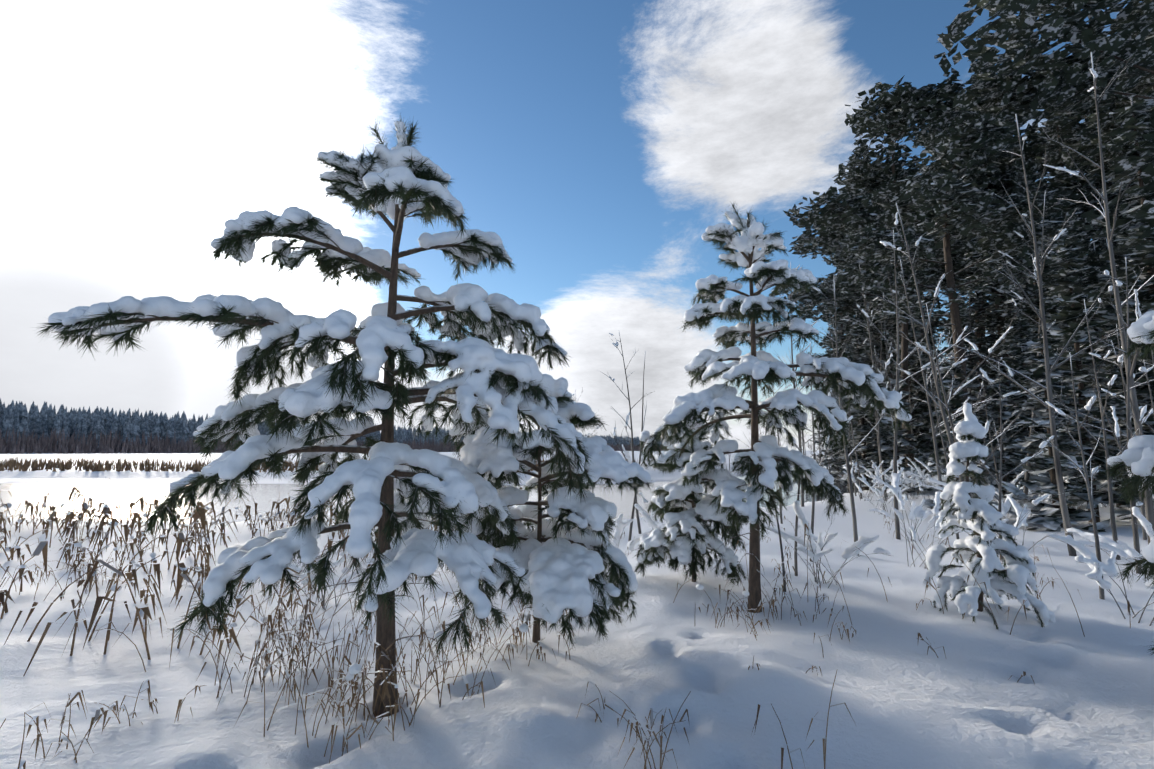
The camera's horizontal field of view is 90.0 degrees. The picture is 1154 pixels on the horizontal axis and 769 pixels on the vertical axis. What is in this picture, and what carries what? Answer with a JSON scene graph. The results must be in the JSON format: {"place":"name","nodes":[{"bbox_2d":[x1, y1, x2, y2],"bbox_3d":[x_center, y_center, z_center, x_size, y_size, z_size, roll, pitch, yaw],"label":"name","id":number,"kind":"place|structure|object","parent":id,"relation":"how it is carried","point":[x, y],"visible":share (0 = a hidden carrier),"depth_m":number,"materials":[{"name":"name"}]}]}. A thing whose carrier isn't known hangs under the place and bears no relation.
{"place":"outdoors","nodes":[
{"label":"outdoors","id":0,"kind":"place"},
{"bbox_2d":[0,467,858,524],"bbox_3d":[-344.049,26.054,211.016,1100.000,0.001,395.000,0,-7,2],"label":"frozen lake","id":1,"kind":"structure","parent":0,"point":[263,495],"depth_m":24.57,"materials":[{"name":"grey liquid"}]},
{"bbox_2d":[0,0,1142,450],"label":"sky","id":2,"kind":"structure","parent":0,"point":[600,141],"materials":[{"name":"blue"}]},
{"bbox_2d":[0,446,1153,768],"bbox_3d":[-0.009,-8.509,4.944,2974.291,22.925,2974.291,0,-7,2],"label":"ground","id":3,"kind":"structure","parent":0,"point":[966,700],"depth_m":4.07,"materials":[{"name":"white snow"}]},
{"bbox_2d":[30,113,595,717],"bbox_3d":[-1.411,0.103,3.760,3.025,3.932,2.670,0,-7,2],"label":"pine","id":4,"kind":"object","parent":3,"relation":"on","point":[400,181],"visible":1,"depth_m":3.27,"materials":[{"name":"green plant"}]},
{"bbox_2d":[0,399,668,453],"bbox_3d":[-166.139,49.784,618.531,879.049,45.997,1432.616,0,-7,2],"label":"forest","id":5,"kind":"object","parent":3,"relation":"on","point":[35,431],"visible":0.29,"depth_m":321.01,"materials":[{"name":"green plant"}]},
{"bbox_2d":[450,374,656,648],"bbox_3d":[-0.249,1.009,4.662,1.721,2.319,1.685,0,-7,2],"label":"pine","id":6,"kind":"object","parent":3,"relation":"on","point":[558,562],"visible":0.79,"depth_m":4.29,"materials":[{"name":"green plant"}]},
{"bbox_2d":[0,456,1130,768],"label":"weeds","id":7,"kind":"object","parent":3,"relation":"on","point":[12,464],"visible":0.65,"depth_m":4.61,"materials":[{"name":"brown plant"}]},
{"bbox_2d":[4,503,965,687],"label":"snowy weeds","id":8,"kind":"object","parent":7,"relation":"on","point":[523,627],"depth_m":4.96,"materials":[{"name":"white snow"}]},
{"bbox_2d":[632,424,749,585],"bbox_3d":[1.363,1.419,6.776,1.475,1.944,1.439,0,-7,2],"label":"pine","id":9,"kind":"object","parent":3,"relation":"on","point":[685,538],"visible":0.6,"depth_m":6.44,"materials":[{"name":"white plant"}]},
{"bbox_2d":[293,452,1153,625],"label":"bushes","id":10,"kind":"object","parent":3,"relation":"on","point":[817,570],"visible":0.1,"depth_m":7.60,"materials":[{"name":"plant"}]},
{"bbox_2d":[287,454,1153,596],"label":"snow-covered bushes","id":11,"kind":"object","parent":10,"relation":"on","point":[1120,548],"depth_m":7.21,"materials":[{"name":"white snow"}]},
{"bbox_2d":[638,200,914,612],"bbox_3d":[1.941,0.212,5.872,2.737,4.213,1.964,0,-7,2],"label":"pine","id":12,"kind":"object","parent":3,"relation":"on","point":[680,419],"visible":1,"depth_m":5.59,"materials":[{"name":"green plant"}]},
{"bbox_2d":[574,47,1153,599],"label":"saplings","id":13,"kind":"object","parent":3,"relation":"on","point":[1138,423],"visible":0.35,"depth_m":8.85,"materials":[{"name":"brown plant"}]},
{"bbox_2d":[572,68,1153,473],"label":"snow on branches","id":14,"kind":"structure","parent":13,"relation":"on","point":[1043,444],"depth_m":8.68,"materials":[{"name":"white snow"}]},
{"bbox_2d":[769,0,1153,531],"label":"forest trees","id":15,"kind":"object","parent":3,"relation":"on","point":[957,214],"visible":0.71,"depth_m":18.53,"materials":[{"name":"green plant"}]},
{"bbox_2d":[923,402,1055,629],"bbox_3d":[3.862,1.213,5.522,0.924,2.117,1.013,0,-7,2],"label":"spruce","id":16,"kind":"object","parent":3,"relation":"on","point":[996,576],"visible":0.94,"depth_m":5.50,"materials":[{"name":"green plant"}]},
{"bbox_2d":[1098,310,1153,654],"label":"pine","id":17,"kind":"object","parent":3,"relation":"on","point":[1136,457],"visible":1,"depth_m":3.51,"materials":[{"name":"white plant"}]}
]}

